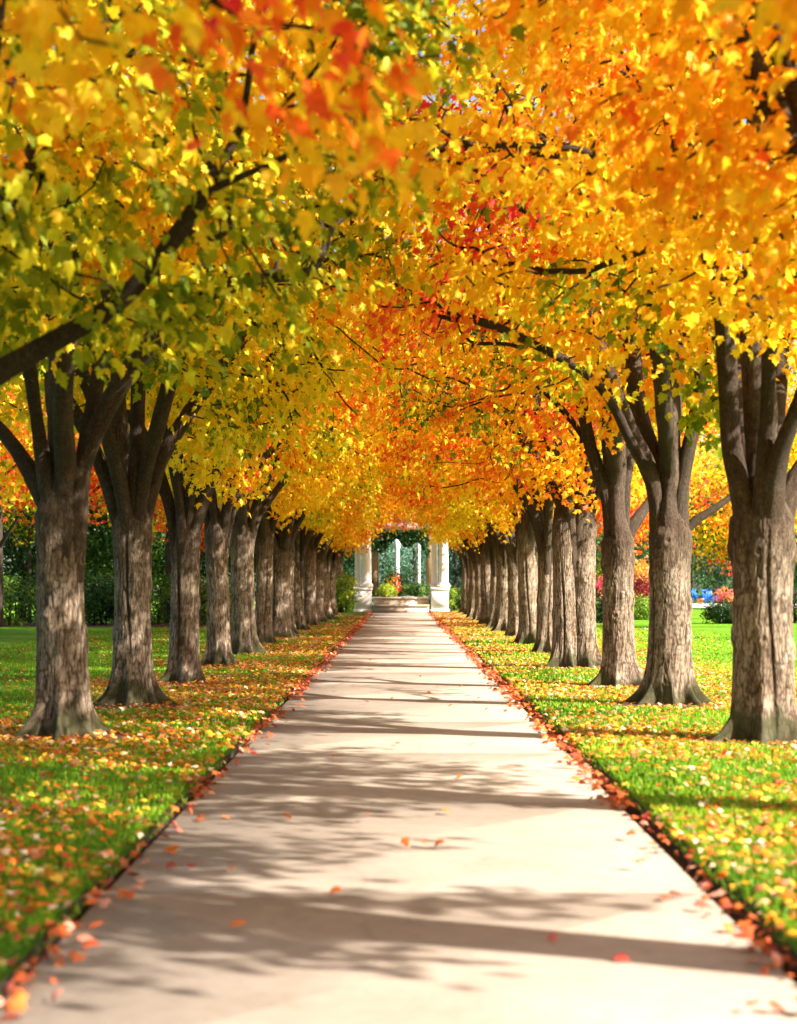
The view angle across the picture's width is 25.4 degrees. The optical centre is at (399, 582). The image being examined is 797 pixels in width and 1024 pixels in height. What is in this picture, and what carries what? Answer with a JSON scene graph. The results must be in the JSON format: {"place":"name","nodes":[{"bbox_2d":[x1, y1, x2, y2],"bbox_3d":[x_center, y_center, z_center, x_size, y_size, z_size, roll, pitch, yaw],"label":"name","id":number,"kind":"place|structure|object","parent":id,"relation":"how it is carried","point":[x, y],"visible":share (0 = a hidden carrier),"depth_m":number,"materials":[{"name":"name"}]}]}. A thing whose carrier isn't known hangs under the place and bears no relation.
{"place":"outdoors","nodes":[
{"label":"outdoors","id":0,"kind":"place"},
{"bbox_2d":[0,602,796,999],"bbox_3d":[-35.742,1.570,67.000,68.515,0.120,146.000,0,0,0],"label":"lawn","id":1,"kind":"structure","parent":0,"point":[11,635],"depth_m":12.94,"materials":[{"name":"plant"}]},
{"bbox_2d":[2,488,36,622],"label":"birch tree","id":2,"kind":"object","parent":1,"relation":"on","point":[27,524],"visible":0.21,"depth_m":67.44,"materials":[{"name":"orange plant"}]},
{"bbox_2d":[0,375,46,504],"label":"golden maple","id":3,"kind":"object","parent":1,"relation":"on","point":[6,494],"visible":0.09,"depth_m":39.73,"materials":[{"name":"orange plant"}]},
{"bbox_2d":[2,459,97,620],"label":"evergreen tree","id":4,"kind":"object","parent":1,"relation":"on","point":[21,553],"visible":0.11,"depth_m":68.84,"materials":[{"name":"green plant"}]},
{"bbox_2d":[0,386,110,525],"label":"red maple","id":5,"kind":"object","parent":1,"relation":"on","point":[95,480],"visible":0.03,"depth_m":45.63,"materials":[{"name":"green plant"}]},
{"bbox_2d":[2,733,130,741],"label":"bare soil","id":6,"kind":"structure","parent":1,"relation":"on","point":[118,736],"depth_m":17.09,"materials":[{"name":"brown soil"}]},
{"bbox_2d":[5,485,153,619],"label":"evergreen tree","id":7,"kind":"object","parent":1,"relation":"on","point":[87,540],"depth_m":70.92,"materials":[{"name":"green plant"}]},
{"bbox_2d":[0,623,206,626],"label":"mulch bed","id":8,"kind":"object","parent":1,"relation":"on","point":[112,624],"depth_m":62.08,"materials":[{"name":"brown soil"}]},
{"bbox_2d":[0,386,33,625],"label":"shade tree","id":9,"kind":"object","parent":8,"relation":"on","point":[4,538],"visible":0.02,"depth_m":60.89,"materials":[{"name":"orange plant"}]},
{"bbox_2d":[3,571,36,625],"bbox_3d":[-13.768,0.539,62.499,3.228,2.185,3.236,0,0,-34],"label":"shrub","id":10,"kind":"object","parent":8,"relation":"on","point":[10,594],"visible":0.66,"depth_m":62.07,"materials":[{"name":"green plant"}]},
{"bbox_2d":[84,564,113,624],"bbox_3d":[-10.647,0.464,63.122,2.689,2.316,2.850,0,0,0],"label":"shrub","id":11,"kind":"object","parent":8,"relation":"on","point":[90,609],"visible":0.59,"depth_m":62.56,"materials":[{"name":"green plant"}]},
{"bbox_2d":[86,573,153,623],"bbox_3d":[-10.028,0.572,63.267,2.524,2.133,2.468,0,0,-43],"label":"shrub","id":12,"kind":"object","parent":8,"relation":"on","point":[107,609],"visible":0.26,"depth_m":62.88,"materials":[{"name":"green plant"}]},
{"bbox_2d":[93,483,171,622],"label":"golden maple","id":13,"kind":"object","parent":8,"relation":"on","point":[168,568],"visible":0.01,"depth_m":65.85,"materials":[{"name":"orange plant"}]},
{"bbox_2d":[151,572,206,623],"bbox_3d":[-8.566,0.476,64.544,3.912,2.262,2.510,0,0,0],"label":"clipped hedge","id":14,"kind":"object","parent":8,"relation":"on","point":[167,591],"visible":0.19,"depth_m":63.97,"materials":[{"name":"green plant"}]},
{"bbox_2d":[201,576,231,624],"bbox_3d":[-6.705,0.576,63.775,2.420,2.110,2.538,0,0,0],"label":"shrub","id":15,"kind":"object","parent":8,"relation":"on","point":[203,591],"visible":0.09,"depth_m":63.32,"materials":[{"name":"green plant"}]},
{"bbox_2d":[84,483,165,606],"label":"evergreen tree","id":16,"kind":"object","parent":1,"relation":"on","point":[96,546],"visible":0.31,"depth_m":69.15,"materials":[{"name":"green plant"}]},
{"bbox_2d":[88,472,173,519],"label":"golden maple","id":17,"kind":"object","parent":1,"relation":"on","point":[162,515],"depth_m":51.48,"materials":[{"name":"orange plant"}]},
{"bbox_2d":[94,704,190,708],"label":"bare soil","id":18,"kind":"structure","parent":1,"relation":"on","point":[161,706],"depth_m":21.45,"materials":[{"name":"brown soil"}]},
{"bbox_2d":[97,512,230,618],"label":"evergreen tree","id":19,"kind":"object","parent":1,"relation":"on","point":[203,558],"visible":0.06,"depth_m":73.81,"materials":[{"name":"green plant"}]},
{"bbox_2d":[152,495,204,626],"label":"red maple","id":20,"kind":"object","parent":1,"relation":"on","point":[158,524],"visible":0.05,"depth_m":59.92,"materials":[{"name":"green plant"}]},
{"bbox_2d":[158,514,255,592],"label":"evergreen tree","id":21,"kind":"object","parent":1,"relation":"on","point":[229,566],"visible":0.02,"depth_m":76.93,"materials":[{"name":"green plant"}]},
{"bbox_2d":[3,85,458,684],"bbox_3d":[-3.265,-3.029,26.673,6.937,9.381,7.295,0,0,32],"label":"maple tree","id":22,"kind":"object","parent":1,"relation":"on","point":[187,505],"visible":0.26,"depth_m":26.46,"materials":[{"name":"yellow plant"}]},
{"bbox_2d":[0,2,471,707],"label":"maple tree","id":23,"kind":"object","parent":1,"relation":"on","point":[130,466],"visible":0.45,"depth_m":21.59,"materials":[{"name":"yellow plant"}]},
{"bbox_2d":[0,0,475,243],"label":"maple tree","id":24,"kind":"object","parent":1,"relation":"on","point":[29,22],"visible":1,"depth_m":7.06,"materials":[{"name":"orange plant"}]},
{"bbox_2d":[0,0,487,742],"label":"maple tree","id":25,"kind":"object","parent":1,"relation":"on","point":[56,470],"visible":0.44,"depth_m":17.19,"materials":[{"name":"yellow plant"}]},
{"bbox_2d":[74,179,442,666],"bbox_3d":[-2.866,-3.159,32.172,7.236,9.653,7.314,0,0,-7],"label":"maple tree","id":26,"kind":"object","parent":1,"relation":"on","point":[218,524],"visible":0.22,"depth_m":32.04,"materials":[{"name":"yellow plant"}]},
{"bbox_2d":[79,339,445,653],"bbox_3d":[-2.976,-3.045,37.732,8.326,9.420,7.793,0,0,28],"label":"maple tree","id":27,"kind":"object","parent":1,"relation":"on","point":[244,636],"visible":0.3,"depth_m":37.62,"materials":[{"name":"yellow plant"}]},
{"bbox_2d":[0,0,526,809],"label":"maple tree","id":28,"kind":"object","parent":1,"relation":"on","point":[38,158],"visible":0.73,"depth_m":11.51,"materials":[{"name":"yellow plant"}]},
{"bbox_2d":[165,349,418,643],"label":"maple tree","id":29,"kind":"object","parent":1,"relation":"on","point":[264,543],"visible":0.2,"depth_m":43.92,"materials":[{"name":"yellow plant"}]},
{"bbox_2d":[217,434,420,635],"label":"maple tree","id":30,"kind":"object","parent":1,"relation":"on","point":[312,518],"visible":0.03,"depth_m":50.88,"materials":[{"name":"orange plant"}]},
{"bbox_2d":[335,569,361,612],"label":"shrub","id":31,"kind":"object","parent":1,"relation":"on","point":[344,599],"visible":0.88,"depth_m":89.78,"materials":[{"name":"green plant"}]},
{"bbox_2d":[272,405,430,637],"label":"maple tree","id":32,"kind":"object","parent":1,"relation":"on","point":[284,539],"visible":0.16,"depth_m":48.27,"materials":[{"name":"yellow plant"}]},
{"bbox_2d":[293,450,414,629],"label":"maple tree","id":33,"kind":"object","parent":1,"relation":"on","point":[302,540],"visible":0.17,"depth_m":55.96,"materials":[{"name":"orange plant"}]},
{"bbox_2d":[303,459,406,625],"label":"maple tree","id":34,"kind":"object","parent":1,"relation":"on","point":[309,584],"visible":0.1,"depth_m":62.64,"materials":[{"name":"orange plant"}]},
{"bbox_2d":[343,550,373,610],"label":"shrub","id":35,"kind":"object","parent":1,"relation":"on","point":[346,564],"visible":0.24,"depth_m":96.85,"materials":[{"name":"green plant"}]},
{"bbox_2d":[316,486,406,621],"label":"maple tree","id":36,"kind":"object","parent":1,"relation":"on","point":[322,550],"visible":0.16,"depth_m":69.08,"materials":[{"name":"orange plant"}]},
{"bbox_2d":[324,489,406,618],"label":"maple tree","id":37,"kind":"object","parent":1,"relation":"on","point":[328,612],"visible":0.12,"depth_m":73.95,"materials":[{"name":"orange plant"}]},
{"bbox_2d":[336,500,397,611],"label":"maple tree","id":38,"kind":"object","parent":1,"relation":"on","point":[339,567],"visible":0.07,"depth_m":90.19,"materials":[{"name":"orange plant"}]},
{"bbox_2d":[330,491,417,614],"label":"maple tree","id":39,"kind":"object","parent":1,"relation":"on","point":[334,558],"visible":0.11,"depth_m":83.19,"materials":[{"name":"orange plant"}]},
{"bbox_2d":[0,611,796,965],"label":"leaf litter","id":40,"kind":"object","parent":1,"relation":"on","point":[240,697],"visible":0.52,"depth_m":16.41,"materials":[{"name":"plant"}]},
{"bbox_2d":[0,613,796,1023],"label":"path","id":41,"kind":"structure","parent":0,"point":[498,885],"depth_m":8.75,"materials":[{"name":"concrete"}]},
{"bbox_2d":[50,989,62,1003],"bbox_3d":[-1.259,1.519,6.520,0.047,0.046,0.063,0,0,-22],"label":"fallen leaf","id":42,"kind":"object","parent":41,"relation":"on","point":[56,992],"visible":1,"depth_m":6.51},
{"bbox_2d":[77,934,92,941],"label":"fallen leaf","id":43,"kind":"object","parent":41,"relation":"on","point":[81,937],"visible":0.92,"depth_m":7.58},
{"bbox_2d":[96,897,111,907],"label":"fallen leaf","id":44,"kind":"object","parent":41,"relation":"on","point":[104,902],"visible":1,"depth_m":8.31,"materials":[{"name":"plant"}]},
{"bbox_2d":[121,889,135,899],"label":"fallen leaf","id":45,"kind":"object","parent":41,"relation":"on","point":[129,894],"visible":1,"depth_m":8.53,"materials":[{"name":"plant"}]},
{"bbox_2d":[230,919,247,927],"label":"fallen leaf","id":46,"kind":"object","parent":41,"relation":"on","point":[234,923],"visible":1,"depth_m":7.83,"materials":[{"name":"plant"}]},
{"bbox_2d":[0,612,796,1021],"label":"leaf drift","id":47,"kind":"object","parent":41,"relation":"on","point":[16,1002],"visible":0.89,"depth_m":11.92,"materials":[{"name":"plant"}]},
{"bbox_2d":[545,933,560,943],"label":"fallen leaf","id":48,"kind":"object","parent":41,"relation":"on","point":[552,937],"visible":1,"depth_m":7.61,"materials":[{"name":"plant"}]},
{"bbox_2d":[613,953,629,960],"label":"fallen leaf","id":49,"kind":"object","parent":41,"relation":"on","point":[621,956],"visible":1,"depth_m":7.20,"materials":[{"name":"plant"}]},
{"bbox_2d":[760,966,769,975],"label":"fallen leaf","id":50,"kind":"object","parent":41,"relation":"on","point":[764,970],"visible":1,"depth_m":6.95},
{"bbox_2d":[768,1000,786,1012],"bbox_3d":[1.347,1.522,6.356,0.067,0.040,0.058,0,0,-24],"label":"fallen leaf","id":51,"kind":"object","parent":41,"relation":"on","point":[775,1005],"visible":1,"depth_m":6.34,"materials":[{"name":"plant"}]},
{"bbox_2d":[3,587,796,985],"bbox_3d":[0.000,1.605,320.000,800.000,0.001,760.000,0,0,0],"label":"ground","id":52,"kind":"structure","parent":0,"point":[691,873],"depth_m":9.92,"materials":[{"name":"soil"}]},
{"bbox_2d":[343,544,430,603],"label":"conifer tree","id":53,"kind":"object","parent":52,"relation":"on","point":[384,561],"visible":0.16,"depth_m":117.50,"materials":[{"name":"green plant"}]},
{"bbox_2d":[3,440,796,600],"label":"distant woods","id":54,"kind":"object","parent":52,"relation":"on","point":[730,586],"visible":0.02,"depth_m":159.28,"materials":[{"name":"green plant"}]},
{"bbox_2d":[372,542,461,602],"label":"conifer tree","id":55,"kind":"object","parent":52,"relation":"on","point":[414,547],"visible":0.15,"depth_m":115.85,"materials":[{"name":"green plant"}]},
{"bbox_2d":[3,0,796,586],"label":"sky","id":56,"kind":"structure","parent":0,"point":[483,29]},
{"bbox_2d":[353,515,449,612],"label":"garden pavilion","id":57,"kind":"structure","parent":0,"point":[439,591],"depth_m":92.62,"materials":[{"name":"white stone"}]},
{"bbox_2d":[374,582,397,596],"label":"shrub","id":58,"kind":"object","parent":57,"relation":"on","point":[387,590],"visible":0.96,"depth_m":95.07,"materials":[{"name":"yellow plant"}]},
{"bbox_2d":[384,572,403,596],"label":"rust shrub","id":59,"kind":"object","parent":57,"relation":"on","point":[395,583],"visible":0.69,"depth_m":96.10,"materials":[{"name":"orange plant"}]},
{"bbox_2d":[380,564,421,596],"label":"shrub","id":60,"kind":"object","parent":57,"relation":"on","point":[400,592],"visible":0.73,"depth_m":96.70,"materials":[{"name":"green plant"}]},
{"bbox_2d":[371,530,430,596],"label":"climbing vine","id":61,"kind":"object","parent":57,"relation":"hanging from","point":[406,539],"visible":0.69,"depth_m":96.13,"materials":[{"name":"green plant"}]},
{"bbox_2d":[402,578,430,596],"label":"shrub","id":62,"kind":"object","parent":57,"relation":"on","point":[417,589],"visible":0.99,"depth_m":94.91,"materials":[{"name":"green plant"}]},
{"bbox_2d":[429,602,796,977],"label":"lawn","id":63,"kind":"structure","parent":0,"point":[697,620],"depth_m":13.44,"materials":[{"name":"plant"}]},
{"bbox_2d":[387,498,468,614],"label":"maple tree","id":64,"kind":"object","parent":63,"relation":"on","point":[461,546],"visible":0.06,"depth_m":82.25,"materials":[{"name":"orange plant"}]},
{"bbox_2d":[381,486,480,620],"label":"maple tree","id":65,"kind":"object","parent":63,"relation":"on","point":[474,552],"visible":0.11,"depth_m":69.74,"materials":[{"name":"orange plant"}]},
{"bbox_2d":[390,495,474,617],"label":"maple tree","id":66,"kind":"object","parent":63,"relation":"on","point":[439,540],"visible":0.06,"depth_m":75.64,"materials":[{"name":"orange plant"}]},
{"bbox_2d":[399,493,465,612],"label":"maple tree","id":67,"kind":"object","parent":63,"relation":"on","point":[463,573],"visible":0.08,"depth_m":88.11,"materials":[{"name":"orange plant"}]},
{"bbox_2d":[381,458,490,623],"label":"maple tree","id":68,"kind":"object","parent":63,"relation":"on","point":[485,572],"visible":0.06,"depth_m":64.25,"materials":[{"name":"orange plant"}]},
{"bbox_2d":[421,544,461,607],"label":"cone evergreen","id":69,"kind":"object","parent":63,"relation":"on","point":[455,572],"visible":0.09,"depth_m":103.80,"materials":[{"name":"green plant"}]},
{"bbox_2d":[449,585,460,610],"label":"shrub","id":70,"kind":"object","parent":63,"relation":"on","point":[451,600],"visible":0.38,"depth_m":95.71,"materials":[{"name":"green plant"}]},
{"bbox_2d":[454,585,461,609],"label":"dark shrub","id":71,"kind":"object","parent":63,"relation":"on","point":[458,603],"visible":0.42,"depth_m":89.96,"materials":[{"name":"green plant"}]},
{"bbox_2d":[374,439,598,630],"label":"maple tree","id":72,"kind":"object","parent":63,"relation":"on","point":[501,617],"visible":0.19,"depth_m":54.40,"materials":[{"name":"orange plant"}]},
{"bbox_2d":[386,459,599,627],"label":"maple tree","id":73,"kind":"object","parent":63,"relation":"on","point":[488,540],"visible":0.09,"depth_m":59.17,"materials":[{"name":"orange plant"}]},
{"bbox_2d":[363,261,639,643],"bbox_3d":[2.985,-3.172,43.730,8.335,9.679,8.632,0,0,-19],"label":"maple tree","id":74,"kind":"object","parent":63,"relation":"on","point":[527,586],"visible":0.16,"depth_m":43.37,"materials":[{"name":"orange plant"}]},
{"bbox_2d":[371,352,638,636],"bbox_3d":[3.318,-3.029,49.768,7.366,9.381,7.746,0,0,-31],"label":"maple tree","id":75,"kind":"object","parent":63,"relation":"on","point":[509,538],"visible":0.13,"depth_m":49.55,"materials":[{"name":"orange plant"}]},
{"bbox_2d":[367,227,693,652],"bbox_3d":[2.751,-3.076,38.163,7.611,9.482,7.693,0,0,-25],"label":"maple tree","id":76,"kind":"object","parent":63,"relation":"on","point":[539,514],"visible":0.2,"depth_m":38.05,"materials":[{"name":"orange plant"}]},
{"bbox_2d":[341,15,740,686],"bbox_3d":[2.427,-3.421,25.775,6.746,10.172,7.875,0,0,0],"label":"maple tree","id":77,"kind":"object","parent":63,"relation":"on","point":[621,525],"visible":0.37,"depth_m":25.59,"materials":[{"name":"orange plant"}]},
{"bbox_2d":[307,0,796,339],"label":"maple tree","id":78,"kind":"object","parent":63,"relation":"on","point":[733,183],"visible":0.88,"depth_m":11.65,"materials":[{"name":"orange plant"}]},
{"bbox_2d":[331,0,796,746],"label":"maple tree","id":79,"kind":"object","parent":63,"relation":"on","point":[755,426],"visible":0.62,"depth_m":16.67,"materials":[{"name":"orange plant"}]},
{"bbox_2d":[336,0,796,705],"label":"maple tree","id":80,"kind":"object","parent":63,"relation":"on","point":[664,460],"visible":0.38,"depth_m":21.58,"materials":[{"name":"orange plant"}]},
{"bbox_2d":[361,131,794,668],"bbox_3d":[2.798,-3.174,31.413,8.597,9.678,7.818,0,0,0],"label":"maple tree","id":81,"kind":"object","parent":63,"relation":"on","point":[574,633],"visible":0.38,"depth_m":31.17,"materials":[{"name":"orange plant"}]},
{"bbox_2d":[595,585,602,622],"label":"dark shrub","id":82,"kind":"object","parent":63,"relation":"on","point":[599,610],"visible":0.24,"depth_m":65.76,"materials":[{"name":"green plant"}]},
{"bbox_2d":[595,557,602,597],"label":"shrub","id":83,"kind":"object","parent":63,"relation":"on","point":[599,571],"visible":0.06,"depth_m":75.06,"materials":[{"name":"green plant"}]},
{"bbox_2d":[595,575,602,612],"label":"rust shrub","id":84,"kind":"object","parent":63,"relation":"on","point":[599,583],"visible":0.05,"depth_m":67.22,"materials":[{"name":"red plant"}]},
{"bbox_2d":[596,512,603,570],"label":"evergreen tree","id":85,"kind":"object","parent":63,"relation":"on","point":[599,543],"depth_m":103.04,"materials":[{"name":"green plant"}]},
{"bbox_2d":[595,474,648,554],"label":"red maple","id":86,"kind":"object","parent":63,"relation":"on","point":[642,530],"visible":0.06,"depth_m":69.47,"materials":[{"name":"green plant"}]},
{"bbox_2d":[596,479,648,577],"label":"evergreen tree","id":87,"kind":"object","parent":63,"relation":"on","point":[637,547],"visible":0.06,"depth_m":111.08,"materials":[{"name":"green plant"}]},
{"bbox_2d":[634,593,648,619],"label":"clipped bush","id":88,"kind":"object","parent":63,"relation":"on","point":[643,613],"visible":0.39,"depth_m":71.49,"materials":[{"name":"green plant"}]},
{"bbox_2d":[633,573,649,609],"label":"pink shrub","id":89,"kind":"object","parent":63,"relation":"on","point":[643,588],"visible":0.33,"depth_m":83.77,"materials":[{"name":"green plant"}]},
{"bbox_2d":[634,554,648,597],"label":"golden shrub","id":90,"kind":"object","parent":63,"relation":"on","point":[645,567],"visible":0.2,"depth_m":91.54,"materials":[{"name":"yellow plant"}]},
{"bbox_2d":[609,703,717,707],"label":"bare soil","id":91,"kind":"structure","parent":63,"relation":"on","point":[636,705],"depth_m":21.52,"materials":[{"name":"brown soil"}]},
{"bbox_2d":[634,477,717,601],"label":"evergreen tree","id":92,"kind":"object","parent":63,"relation":"on","point":[647,550],"visible":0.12,"depth_m":119.55,"materials":[{"name":"green plant"}]},
{"bbox_2d":[634,439,723,547],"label":"golden maple","id":93,"kind":"object","parent":63,"relation":"on","point":[694,468],"visible":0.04,"depth_m":93.93,"materials":[{"name":"yellow plant"}]},
{"bbox_2d":[690,537,726,601],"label":"cone evergreen","id":94,"kind":"object","parent":63,"relation":"on","point":[692,583],"visible":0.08,"depth_m":138.86,"materials":[{"name":"green plant"}]},
{"bbox_2d":[624,0,796,101],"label":"maple tree","id":95,"kind":"object","parent":63,"relation":"on","point":[783,13],"visible":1,"depth_m":6.31,"materials":[{"name":"orange plant"}]},
{"bbox_2d":[690,485,732,601],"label":"evergreen tree","id":96,"kind":"object","parent":63,"relation":"on","point":[718,570],"visible":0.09,"depth_m":112.09,"materials":[{"name":"green plant"}]},
{"bbox_2d":[699,595,732,623],"bbox_3d":[11.927,1.012,65.024,1.825,1.136,1.874,0,0,12],"label":"clipped bush","id":97,"kind":"object","parent":63,"relation":"on","point":[715,613],"visible":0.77,"depth_m":64.65,"materials":[{"name":"green plant"}]},
{"bbox_2d":[710,586,733,603],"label":"salmon shrub","id":98,"kind":"object","parent":63,"relation":"on","point":[720,594],"visible":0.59,"depth_m":127.47,"materials":[{"name":"orange plant"}]},
{"bbox_2d":[688,736,796,745],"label":"bare soil","id":99,"kind":"structure","parent":63,"relation":"on","point":[710,738],"depth_m":16.55,"materials":[{"name":"brown soil"}]},
{"bbox_2d":[689,459,796,576],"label":"yellow maple","id":100,"kind":"object","parent":63,"relation":"on","point":[716,534],"visible":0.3,"depth_m":73.46,"materials":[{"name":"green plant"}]},
{"bbox_2d":[689,385,796,539],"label":"golden maple","id":101,"kind":"object","parent":63,"relation":"on","point":[705,464],"visible":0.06,"depth_m":81.47,"materials":[{"name":"yellow plant"}]},
{"bbox_2d":[719,341,796,524],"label":"golden maple","id":102,"kind":"object","parent":63,"relation":"on","point":[794,444],"visible":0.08,"depth_m":57.31,"materials":[{"name":"yellow plant"}]},
{"bbox_2d":[793,519,796,598],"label":"evergreen tree","id":103,"kind":"object","parent":63,"relation":"on","point":[795,582],"visible":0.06,"depth_m":98.84,"materials":[{"name":"green plant"}]},
{"bbox_2d":[793,596,796,622],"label":"clipped bush","id":104,"kind":"object","parent":63,"relation":"on","point":[794,612],"visible":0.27,"depth_m":65.96,"materials":[{"name":"green plant"}]},
{"bbox_2d":[692,603,794,607],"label":"paving","id":105,"kind":"structure","parent":0,"point":[695,605],"depth_m":116.48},
{"bbox_2d":[702,588,717,603],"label":"garden chair","id":106,"kind":"object","parent":105,"relation":"on","point":[707,594],"visible":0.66,"depth_m":126.41,"materials":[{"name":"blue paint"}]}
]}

